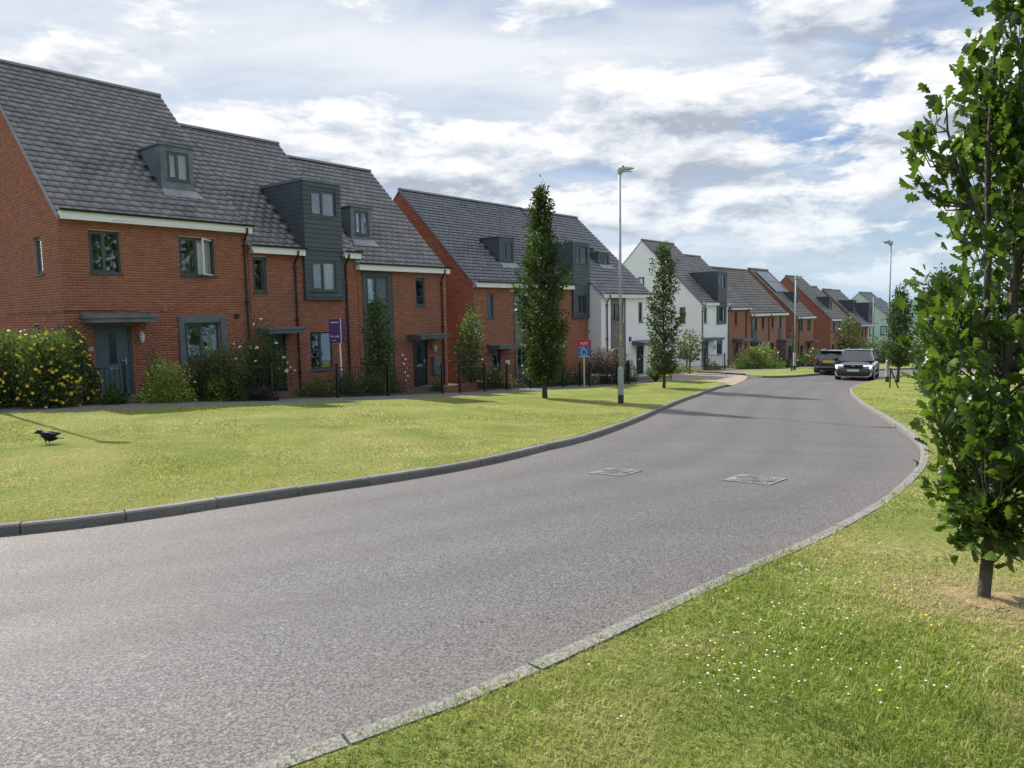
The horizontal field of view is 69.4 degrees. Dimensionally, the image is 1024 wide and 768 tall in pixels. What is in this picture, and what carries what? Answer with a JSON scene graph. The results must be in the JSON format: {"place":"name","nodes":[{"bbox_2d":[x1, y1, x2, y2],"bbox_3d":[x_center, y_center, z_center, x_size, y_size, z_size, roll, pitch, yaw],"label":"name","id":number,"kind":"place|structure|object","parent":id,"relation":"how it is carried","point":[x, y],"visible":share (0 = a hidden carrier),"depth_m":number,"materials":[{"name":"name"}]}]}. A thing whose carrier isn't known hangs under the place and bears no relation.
{"place":"outdoors","nodes":[
{"label":"outdoors","id":0,"kind":"place"},
{"bbox_2d":[5,376,660,406],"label":"garden ground","id":1,"kind":"structure","parent":0,"point":[287,394],"depth_m":25.32,"materials":[{"name":"soil"}]},
{"bbox_2d":[0,325,103,409],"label":"flowering hedge","id":2,"kind":"object","parent":1,"relation":"on","point":[31,375],"visible":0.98,"depth_m":18.00,"materials":[{"name":"green plant"}]},
{"bbox_2d":[81,363,127,404],"bbox_3d":[-10.374,0.079,18.863,0.983,1.239,0.082,-4,6,-31],"label":"garden railing","id":3,"kind":"object","parent":1,"relation":"on","point":[123,367],"visible":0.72,"depth_m":18.80,"materials":[{"name":"black metal"}]},
{"bbox_2d":[98,380,129,404],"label":"garden plant","id":4,"kind":"object","parent":1,"relation":"on","point":[110,397],"visible":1,"depth_m":18.69,"materials":[{"name":"green plant"}]},
{"bbox_2d":[0,59,254,395],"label":"terraced house","id":5,"kind":"structure","parent":1,"relation":"on","point":[125,230],"depth_m":21.96,"materials":[{"name":"red brick"}]},
{"bbox_2d":[34,237,43,275],"bbox_3d":[-13.118,-3.604,20.990,0.660,1.075,0.678,3,7,39],"label":"window","id":6,"kind":"structure","parent":5,"relation":"in","point":[38,240],"depth_m":20.92,"materials":[{"name":"grey glass"}]},
{"bbox_2d":[88,230,123,274],"bbox_3d":[-11.584,-3.673,20.823,0.678,1.205,0.900,3,7,39],"label":"window","id":7,"kind":"structure","parent":5,"relation":"in","point":[104,250],"depth_m":21.01,"materials":[{"name":"clear glass"}]},
{"bbox_2d":[95,327,131,394],"bbox_3d":[-11.315,-0.637,21.009,0.095,1.966,0.862,3,7,39],"label":"door","id":8,"kind":"structure","parent":5,"relation":"in","point":[112,342],"depth_m":20.99,"materials":[{"name":"blue paint"}]},
{"bbox_2d":[178,237,217,277],"bbox_3d":[-9.783,-3.887,22.799,0.943,1.195,1.210,3,7,39],"label":"window","id":9,"kind":"structure","parent":5,"relation":"in","point":[196,255],"depth_m":23.02,"materials":[{"name":"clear glass"}]},
{"bbox_2d":[185,323,218,361],"bbox_3d":[-9.821,-1.321,23.138,0.678,1.165,1.180,3,7,39],"label":"window","id":10,"kind":"structure","parent":5,"relation":"in","point":[197,334],"depth_m":23.36,"materials":[{"name":"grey glass"}]},
{"bbox_2d":[138,340,165,400],"bbox_3d":[-9.598,-0.340,19.745,0.752,1.720,0.703,-6,7,-40],"label":"conifer","id":11,"kind":"object","parent":1,"relation":"on","point":[154,363],"visible":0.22,"depth_m":19.69,"materials":[{"name":"green plant"}]},
{"bbox_2d":[131,357,198,403],"bbox_3d":[-9.084,-0.099,19.362,1.632,1.298,1.252,-1,5,0],"label":"shrub","id":12,"kind":"object","parent":1,"relation":"on","point":[177,391],"visible":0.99,"depth_m":19.21,"materials":[{"name":"green plant"}]},
{"bbox_2d":[203,374,228,401],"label":"shrub","id":13,"kind":"object","parent":1,"relation":"on","point":[217,386],"visible":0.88,"depth_m":19.76,"materials":[{"name":"green plant"}]},
{"bbox_2d":[179,342,253,401],"bbox_3d":[-8.111,-0.314,20.113,2.111,1.692,1.224,-1,5,0],"label":"rose bush","id":14,"kind":"object","parent":1,"relation":"on","point":[234,394],"visible":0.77,"depth_m":19.94,"materials":[{"name":"green plant"}]},
{"bbox_2d":[198,362,273,400],"bbox_3d":[-7.546,0.022,20.296,1.981,1.340,0.077,-5,7,-37],"label":"garden railing","id":15,"kind":"object","parent":1,"relation":"on","point":[270,367],"visible":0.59,"depth_m":20.45,"materials":[{"name":"black metal"}]},
{"bbox_2d":[237,380,283,400],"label":"garden plant","id":16,"kind":"object","parent":1,"relation":"on","point":[260,393],"visible":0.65,"depth_m":20.43,"materials":[{"name":"purple plant"}]},
{"bbox_2d":[228,308,298,392],"bbox_3d":[-7.251,-0.881,21.578,2.021,2.732,1.362,-1,5,0],"label":"rose bush","id":17,"kind":"object","parent":1,"relation":"on","point":[266,357],"visible":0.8,"depth_m":21.53,"materials":[{"name":"green plant"}]},
{"bbox_2d":[179,123,362,390],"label":"terraced house","id":18,"kind":"structure","parent":1,"relation":"on","point":[303,255],"depth_m":26.05,"materials":[{"name":"red brick"}]},
{"bbox_2d":[248,257,269,292],"bbox_3d":[-8.528,-3.598,24.560,0.678,1.185,0.580,3,7,39],"label":"window","id":19,"kind":"structure","parent":18,"relation":"in","point":[259,266],"depth_m":24.62,"materials":[{"name":"grey glass"}]},
{"bbox_2d":[266,335,285,390],"bbox_3d":[-7.999,-0.677,25.052,0.095,1.926,0.672,3,7,39],"label":"door","id":20,"kind":"structure","parent":18,"relation":"in","point":[279,337],"depth_m":25.12,"materials":[{"name":"grey paint"}]},
{"bbox_2d":[309,332,334,371],"bbox_3d":[-7.013,-1.184,26.577,0.678,1.385,1.060,3,7,39],"label":"window","id":21,"kind":"structure","parent":18,"relation":"in","point":[321,357],"depth_m":26.90,"materials":[{"name":"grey glass"}]},
{"bbox_2d":[311,261,337,291],"bbox_3d":[-6.861,-3.807,26.341,0.638,1.065,1.110,3,7,39],"label":"window","id":22,"kind":"structure","parent":18,"relation":"in","point":[321,272],"depth_m":26.52,"materials":[{"name":"grey glass"}]},
{"bbox_2d":[291,373,339,396],"bbox_3d":[-6.041,0.058,22.822,1.427,0.804,1.160,-1,5,0],"label":"shrub","id":23,"kind":"object","parent":1,"relation":"on","point":[321,391],"visible":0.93,"depth_m":22.71,"materials":[{"name":"green plant"}]},
{"bbox_2d":[328,319,344,389],"bbox_3d":[-5.594,-0.823,23.782,0.422,2.550,0.308,0,5,8],"label":"estate agent sign","id":24,"kind":"object","parent":1,"relation":"on","point":[336,330],"visible":0.98,"depth_m":23.57,"materials":[{"name":"purple plastic"}]},
{"bbox_2d":[326,370,366,396],"bbox_3d":[-5.352,-0.037,23.515,1.503,0.966,1.131,-1,5,0],"label":"shrub","id":25,"kind":"object","parent":1,"relation":"on","point":[344,391],"visible":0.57,"depth_m":23.40,"materials":[{"name":"green plant"}]},
{"bbox_2d":[249,154,451,387],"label":"terraced house","id":26,"kind":"structure","parent":1,"relation":"on","point":[402,268],"depth_m":30.02,"materials":[{"name":"red brick"}]},
{"bbox_2d":[357,276,390,305],"bbox_3d":[-5.336,-3.547,28.409,0.678,1.125,1.140,3,7,39],"label":"window","id":27,"kind":"structure","parent":26,"relation":"in","point":[375,285],"depth_m":28.25,"materials":[{"name":"grey glass"}]},
{"bbox_2d":[413,342,425,385],"bbox_3d":[-3.771,-0.836,30.194,0.095,1.766,0.712,3,7,39],"label":"door","id":28,"kind":"structure","parent":26,"relation":"in","point":[419,353],"depth_m":30.20,"materials":[{"name":"grey paint"}]},
{"bbox_2d":[415,278,426,306],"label":"window","id":29,"kind":"structure","parent":26,"relation":"in","point":[419,282],"depth_m":30.07,"materials":[{"name":"grey glass"}]},
{"bbox_2d":[353,373,386,395],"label":"shrub","id":30,"kind":"object","parent":1,"relation":"on","point":[370,383],"visible":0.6,"depth_m":24.09,"materials":[{"name":"green plant"}]},
{"bbox_2d":[358,292,400,383],"bbox_3d":[-4.621,-1.412,25.695,1.397,3.584,1.377,1,6,25],"label":"garden tree","id":31,"kind":"object","parent":1,"relation":"on","point":[380,333],"visible":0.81,"depth_m":25.58,"materials":[{"name":"green plant"}]},
{"bbox_2d":[364,368,408,392],"bbox_3d":[-4.326,-0.094,25.267,1.586,0.966,1.160,-1,5,0],"label":"shrub","id":32,"kind":"object","parent":1,"relation":"on","point":[393,390],"visible":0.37,"depth_m":25.29,"materials":[{"name":"green plant"}]},
{"bbox_2d":[427,379,440,391],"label":"shrub","id":33,"kind":"object","parent":1,"relation":"on","point":[433,389],"visible":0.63,"depth_m":26.93,"materials":[{"name":"green plant"}]},
{"bbox_2d":[444,383,476,391],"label":"garden wall","id":34,"kind":"structure","parent":1,"relation":"on","point":[455,388],"depth_m":26.98,"materials":[{"name":"red brick"}]},
{"bbox_2d":[393,188,538,383],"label":"terraced house","id":35,"kind":"structure","parent":1,"relation":"on","point":[466,244],"depth_m":34.13,"materials":[{"name":"red brick"}]},
{"bbox_2d":[487,293,495,318],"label":"window","id":36,"kind":"structure","parent":35,"relation":"in","point":[489,296],"depth_m":33.44,"materials":[{"name":"grey glass"}]},
{"bbox_2d":[491,349,498,381],"bbox_3d":[-0.762,-0.734,33.870,0.095,1.686,0.522,3,7,39],"label":"door","id":37,"kind":"structure","parent":35,"relation":"in","point":[495,353],"depth_m":33.88,"materials":[{"name":"grey paint"}]},
{"bbox_2d":[517,347,528,370],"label":"window","id":38,"kind":"structure","parent":35,"relation":"in","point":[520,354],"depth_m":35.29,"materials":[{"name":"grey glass"}]},
{"bbox_2d":[446,304,493,382],"bbox_3d":[-1.587,-1.333,27.736,1.846,3.347,1.756,-1,5,0],"label":"garden tree","id":39,"kind":"object","parent":1,"relation":"on","point":[460,352],"visible":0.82,"depth_m":27.51,"materials":[{"name":"green plant"}]},
{"bbox_2d":[465,300,486,382],"bbox_3d":[-1.499,-1.637,30.216,0.998,3.724,1.031,-1,5,0],"label":"garden tree","id":40,"kind":"object","parent":1,"relation":"on","point":[477,315],"visible":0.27,"depth_m":30.21,"materials":[{"name":"green plant"}]},
{"bbox_2d":[472,359,513,388],"bbox_3d":[-0.840,-0.405,29.535,1.830,1.322,1.158,-1,5,0],"label":"shrub","id":41,"kind":"object","parent":1,"relation":"on","point":[490,378],"visible":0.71,"depth_m":29.46,"materials":[{"name":"green plant"}]},
{"bbox_2d":[510,370,537,387],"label":"shrub","id":42,"kind":"object","parent":1,"relation":"on","point":[527,379],"visible":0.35,"depth_m":30.76,"materials":[{"name":"green plant"}]},
{"bbox_2d":[466,198,589,378],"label":"terraced house","id":43,"kind":"structure","parent":1,"relation":"on","point":[498,219],"depth_m":38.54,"materials":[{"name":"red brick"}]},
{"bbox_2d":[577,295,587,314],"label":"window","id":44,"kind":"structure","parent":43,"relation":"in","point":[581,299],"depth_m":38.78,"materials":[{"name":"grey glass"}]},
{"bbox_2d":[554,361,573,385],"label":"shrub","id":45,"kind":"object","parent":1,"relation":"on","point":[560,383],"visible":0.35,"depth_m":32.68,"materials":[{"name":"green plant"}]},
{"bbox_2d":[566,357,599,384],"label":"shrub","id":46,"kind":"object","parent":1,"relation":"on","point":[582,379],"visible":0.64,"depth_m":33.04,"materials":[{"name":"green plant"}]},
{"bbox_2d":[519,208,657,376],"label":"terraced house","id":47,"kind":"structure","parent":1,"relation":"on","point":[603,324],"depth_m":41.50,"materials":[{"name":"white paint"}]},
{"bbox_2d":[613,304,623,322],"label":"window","id":48,"kind":"structure","parent":47,"relation":"in","point":[615,306],"depth_m":40.32,"materials":[{"name":"grey glass"}]},
{"bbox_2d":[636,347,641,372],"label":"door","id":49,"kind":"structure","parent":47,"relation":"in","point":[638,349],"depth_m":42.39,"materials":[{"name":"grey paint"}]},
{"bbox_2d":[593,366,626,383],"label":"shrub","id":50,"kind":"object","parent":1,"relation":"on","point":[614,379],"visible":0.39,"depth_m":33.58,"materials":[{"name":"green plant"}]},
{"bbox_2d":[618,352,639,381],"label":"shrub","id":51,"kind":"object","parent":1,"relation":"on","point":[634,376],"visible":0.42,"depth_m":34.90,"materials":[{"name":"green plant"}]},
{"bbox_2d":[1,379,675,411],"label":"footpath","id":52,"kind":"structure","parent":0,"point":[113,407],"depth_m":20.16,"materials":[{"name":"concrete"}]},
{"bbox_2d":[335,363,389,397],"bbox_3d":[-4.601,-0.026,22.914,0.069,1.341,1.943,4,7,44],"label":"garden railing","id":53,"kind":"object","parent":52,"relation":"on","point":[358,367],"visible":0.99,"depth_m":22.84,"materials":[{"name":"black metal"}]},
{"bbox_2d":[538,362,580,387],"bbox_3d":[2.050,-0.291,31.167,2.507,1.343,0.156,-6,7,-41],"label":"garden railing","id":54,"kind":"object","parent":52,"relation":"on","point":[563,385],"visible":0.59,"depth_m":31.40,"materials":[{"name":"black metal"}]},
{"bbox_2d":[578,340,590,386],"bbox_3d":[3.184,-0.828,31.714,0.662,2.120,0.285,-3,6,-23],"label":"estate agent sign","id":55,"kind":"object","parent":52,"relation":"on","point":[584,349],"visible":1,"depth_m":31.61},
{"bbox_2d":[583,345,618,383],"bbox_3d":[4.097,-0.838,33.411,1.951,1.856,1.257,-1,5,0],"label":"tamarisk shrub","id":56,"kind":"object","parent":52,"relation":"on","point":[601,369],"visible":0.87,"depth_m":33.27,"materials":[{"name":"pink plant"}]},
{"bbox_2d":[588,362,617,385],"bbox_3d":[4.008,-0.349,32.352,1.517,1.259,0.085,-4,6,-26],"label":"garden railing","id":57,"kind":"object","parent":52,"relation":"on","point":[589,370],"visible":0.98,"depth_m":32.34,"materials":[{"name":"black metal"}]},
{"bbox_2d":[626,360,629,383],"bbox_3d":[5.316,-0.455,33.862,0.089,1.241,0.950,-1,5,4],"label":"garden railing","id":58,"kind":"object","parent":52,"relation":"on","point":[628,371],"visible":0.9,"depth_m":33.45,"materials":[{"name":"black metal"}]},
{"bbox_2d":[642,360,668,380],"bbox_3d":[6.843,-0.725,35.176,1.659,1.212,1.735,1,6,24],"label":"phormium","id":59,"kind":"object","parent":52,"relation":"on","point":[654,376],"visible":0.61,"depth_m":35.04,"materials":[{"name":"green plant"}]},
{"bbox_2d":[0,380,731,522],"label":"grass verge","id":60,"kind":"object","parent":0,"point":[285,433],"depth_m":12.52,"materials":[{"name":"plant"}]},
{"bbox_2d":[33,429,63,444],"bbox_3d":[-7.568,0.865,12.071,0.483,0.258,0.144,-1,5,-4],"label":"crow","id":61,"kind":"object","parent":60,"relation":"on","point":[49,436],"visible":1,"depth_m":12.02,"materials":[{"name":"black"}]},
{"bbox_2d":[507,175,575,397],"bbox_3d":[0.954,-3.005,23.460,2.246,7.198,2.081,-1,5,0],"label":"oak tree","id":62,"kind":"object","parent":60,"relation":"on","point":[543,370],"visible":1,"depth_m":23.25,"materials":[{"name":"green plant"}]},
{"bbox_2d":[617,165,633,403],"bbox_3d":[3.366,-2.780,21.832,0.504,7.175,0.260,-1,5,0],"label":"street lamp","id":63,"kind":"object","parent":60,"relation":"on","point":[621,170],"visible":0.99,"depth_m":21.84,"materials":[{"name":"metal"}]},
{"bbox_2d":[641,240,686,387],"bbox_3d":[6.228,-2.856,30.647,2.033,6.312,1.840,-1,5,0],"label":"oak tree","id":64,"kind":"object","parent":60,"relation":"on","point":[664,277],"visible":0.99,"depth_m":30.48,"materials":[{"name":"green plant"}]},
{"bbox_2d":[0,387,920,767],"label":"road","id":65,"kind":"structure","parent":0,"point":[246,635],"depth_m":5.22,"materials":[{"name":"grey asphalt"}]},
{"bbox_2d":[589,468,641,475],"bbox_3d":[1.349,1.151,9.603,0.500,0.051,0.500,0,2,39],"label":"manhole cover","id":66,"kind":"object","parent":65,"relation":"on","point":[616,471],"visible":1,"depth_m":9.54,"materials":[{"name":"metal"}]},
{"bbox_2d":[723,474,786,485],"bbox_3d":[2.890,1.147,8.798,0.560,0.050,0.560,1,2,39],"label":"manhole cover","id":67,"kind":"object","parent":65,"relation":"on","point":[755,479],"visible":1,"depth_m":8.72,"materials":[{"name":"metal"}]},
{"bbox_2d":[21,366,995,521],"bbox_3d":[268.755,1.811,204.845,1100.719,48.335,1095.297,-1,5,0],"label":"ground","id":68,"kind":"structure","parent":0,"point":[668,376],"depth_m":41.58,"materials":[{"name":"green plant"}]},
{"bbox_2d":[389,363,443,393],"bbox_3d":[-3.177,-0.070,24.519,0.064,1.366,2.478,3,7,40],"label":"garden railing","id":69,"kind":"object","parent":68,"relation":"on","point":[442,380],"visible":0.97,"depth_m":24.61,"materials":[{"name":"black metal"}]},
{"bbox_2d":[0,367,963,767],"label":"kerb","id":70,"kind":"structure","parent":68,"relation":"on","point":[78,521],"depth_m":7.43,"materials":[{"name":"concrete"}]},
{"bbox_2d":[458,363,531,392],"bbox_3d":[-0.566,-0.172,27.782,0.133,1.493,4.637,3,6,34],"label":"garden railing","id":71,"kind":"object","parent":68,"relation":"on","point":[484,367],"visible":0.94,"depth_m":27.15,"materials":[{"name":"black metal"}]},
{"bbox_2d":[851,291,907,357],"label":"terraced house","id":72,"kind":"structure","parent":68,"relation":"on","point":[880,309],"depth_m":94.51,"materials":[{"name":"green paint"}]},
{"bbox_2d":[903,296,961,344],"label":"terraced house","id":73,"kind":"structure","parent":68,"relation":"on","point":[915,303],"depth_m":106.68,"materials":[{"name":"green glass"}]},
{"bbox_2d":[0,0,1023,305],"label":"sky","id":74,"kind":"structure","parent":0,"point":[762,134],"materials":[{"name":"white"}]},
{"bbox_2d":[265,369,1023,767],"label":"grass verge","id":75,"kind":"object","parent":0,"point":[925,539],"depth_m":3.25,"materials":[{"name":"plant"}]},
{"bbox_2d":[588,498,971,718],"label":"clover flowers","id":76,"kind":"object","parent":75,"relation":"on","point":[796,648],"visible":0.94,"depth_m":3.42,"materials":[{"name":"white plant"}]},
{"bbox_2d":[882,240,892,381],"bbox_3d":[17.283,-3.240,34.218,0.504,6.775,0.260,-1,5,0],"label":"street lamp","id":77,"kind":"object","parent":75,"relation":"on","point":[889,242],"visible":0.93,"depth_m":34.15,"materials":[{"name":"metal"}]},
{"bbox_2d":[881,281,916,382],"bbox_3d":[17.790,-2.333,33.993,1.526,4.798,1.779,3,7,39],"label":"oak tree","id":78,"kind":"object","parent":75,"relation":"on","point":[897,328],"visible":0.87,"depth_m":33.78,"materials":[{"name":"green plant"}]},
{"bbox_2d":[906,262,968,398],"bbox_3d":[13.235,-1.446,22.818,1.782,4.589,1.774,-4,6,-32],"label":"oak tree","id":79,"kind":"object","parent":75,"relation":"on","point":[933,319],"visible":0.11,"depth_m":22.70,"materials":[{"name":"green plant"}]},
{"bbox_2d":[894,0,1023,598],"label":"oak tree","id":80,"kind":"object","parent":75,"relation":"on","point":[981,402],"visible":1,"depth_m":4.07,"materials":[{"name":"green plant"}]},
{"bbox_2d":[941,587,1023,610],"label":"dry grass patch","id":81,"kind":"object","parent":75,"relation":"on","point":[989,604],"visible":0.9,"depth_m":4.24,"materials":[{"name":"plant"}]},
{"bbox_2d":[669,371,747,385],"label":"driveway","id":82,"kind":"structure","parent":0,"point":[733,378],"depth_m":39.43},
{"bbox_2d":[646,363,703,373],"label":"shrub","id":83,"kind":"object","parent":82,"relation":"on","point":[685,369],"visible":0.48,"depth_m":42.93,"materials":[{"name":"green plant"}]},
{"bbox_2d":[674,326,706,369],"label":"garden tree","id":84,"kind":"object","parent":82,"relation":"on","point":[689,354],"visible":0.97,"depth_m":43.03,"materials":[{"name":"green plant"}]},
{"bbox_2d":[676,362,893,371],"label":"garden ground","id":85,"kind":"structure","parent":0,"point":[728,368],"depth_m":47.86,"materials":[{"name":"green plant"}]},
{"bbox_2d":[623,239,732,366],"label":"terraced house","id":86,"kind":"structure","parent":85,"relation":"on","point":[702,301],"depth_m":51.95,"materials":[{"name":"white paint"}]},
{"bbox_2d":[704,352,724,369],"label":"garden railing","id":87,"kind":"object","parent":85,"relation":"on","point":[713,360],"visible":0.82,"depth_m":46.35,"materials":[{"name":"black metal"}]},
{"bbox_2d":[684,254,753,364],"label":"terraced house","id":88,"kind":"structure","parent":85,"relation":"on","point":[739,308],"depth_m":55.39,"materials":[{"name":"red brick"}]},
{"bbox_2d":[733,354,758,368],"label":"shrub","id":89,"kind":"object","parent":85,"relation":"on","point":[745,364],"visible":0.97,"depth_m":47.04,"materials":[{"name":"green plant"}]},
{"bbox_2d":[710,266,793,362],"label":"terraced house","id":90,"kind":"structure","parent":85,"relation":"on","point":[768,313],"depth_m":60.55,"materials":[{"name":"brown tile"}]},
{"bbox_2d":[730,342,786,368],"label":"shrub","id":91,"kind":"object","parent":85,"relation":"on","point":[766,361],"visible":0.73,"depth_m":47.80,"materials":[{"name":"green plant"}]},
{"bbox_2d":[763,354,797,367],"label":"shrub","id":92,"kind":"object","parent":85,"relation":"on","point":[787,365],"visible":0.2,"depth_m":49.35,"materials":[{"name":"green plant"}]},
{"bbox_2d":[747,267,820,361],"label":"terraced house","id":93,"kind":"structure","parent":85,"relation":"on","point":[782,296],"depth_m":66.77,"materials":[{"name":"brown tile"}]},
{"bbox_2d":[789,348,819,366],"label":"shrub","id":94,"kind":"object","parent":85,"relation":"on","point":[808,361],"visible":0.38,"depth_m":52.60,"materials":[{"name":"green plant"}]},
{"bbox_2d":[780,275,846,357],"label":"terraced house","id":95,"kind":"structure","parent":85,"relation":"on","point":[828,318],"depth_m":73.71,"materials":[{"name":"red brick"}]},
{"bbox_2d":[811,286,856,346],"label":"terraced house","id":96,"kind":"structure","parent":85,"relation":"on","point":[822,294],"depth_m":78.62,"materials":[{"name":"grey tile"}]},
{"bbox_2d":[821,288,869,348],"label":"terraced house","id":97,"kind":"structure","parent":85,"relation":"on","point":[847,307],"depth_m":82.18,"materials":[{"name":"grey tile"}]},
{"bbox_2d":[830,313,865,348],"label":"garden tree","id":98,"kind":"object","parent":85,"relation":"on","point":[845,324],"visible":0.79,"depth_m":64.56,"materials":[{"name":"green plant"}]},
{"bbox_2d":[833,289,878,348],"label":"terraced house","id":99,"kind":"structure","parent":85,"relation":"on","point":[864,310],"depth_m":84.08,"materials":[{"name":"grey stone"}]},
{"bbox_2d":[853,333,895,362],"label":"shrub","id":100,"kind":"object","parent":85,"relation":"on","point":[881,355],"visible":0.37,"depth_m":67.87,"materials":[{"name":"green plant"}]},
{"bbox_2d":[720,363,912,373],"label":"footpath","id":101,"kind":"structure","parent":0,"point":[735,371],"depth_m":46.28,"materials":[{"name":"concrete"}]},
{"bbox_2d":[741,364,994,375],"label":"grass verge","id":102,"kind":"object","parent":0,"point":[788,371],"depth_m":43.68,"materials":[{"name":"plant"}]},
{"bbox_2d":[793,275,801,369],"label":"street lamp","id":103,"kind":"object","parent":102,"relation":"on","point":[794,353],"visible":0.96,"depth_m":45.22,"materials":[{"name":"metal"}]},
{"bbox_2d":[728,367,1023,390],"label":"road","id":104,"kind":"structure","parent":0,"point":[825,382],"depth_m":35.73,"materials":[{"name":"grey asphalt"}]},
{"bbox_2d":[812,348,845,372],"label":"parked car","id":105,"kind":"object","parent":104,"relation":"on","point":[824,359],"visible":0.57,"depth_m":41.82,"materials":[{"name":"black paint"}]},
{"bbox_2d":[834,348,879,379],"bbox_3d":[18.172,-1.064,38.834,2.160,1.584,4.238,2,6,31],"label":"car","id":106,"kind":"object","parent":104,"relation":"on","point":[860,362],"visible":0.98,"depth_m":37.79,"materials":[{"name":"grey paint"}]},
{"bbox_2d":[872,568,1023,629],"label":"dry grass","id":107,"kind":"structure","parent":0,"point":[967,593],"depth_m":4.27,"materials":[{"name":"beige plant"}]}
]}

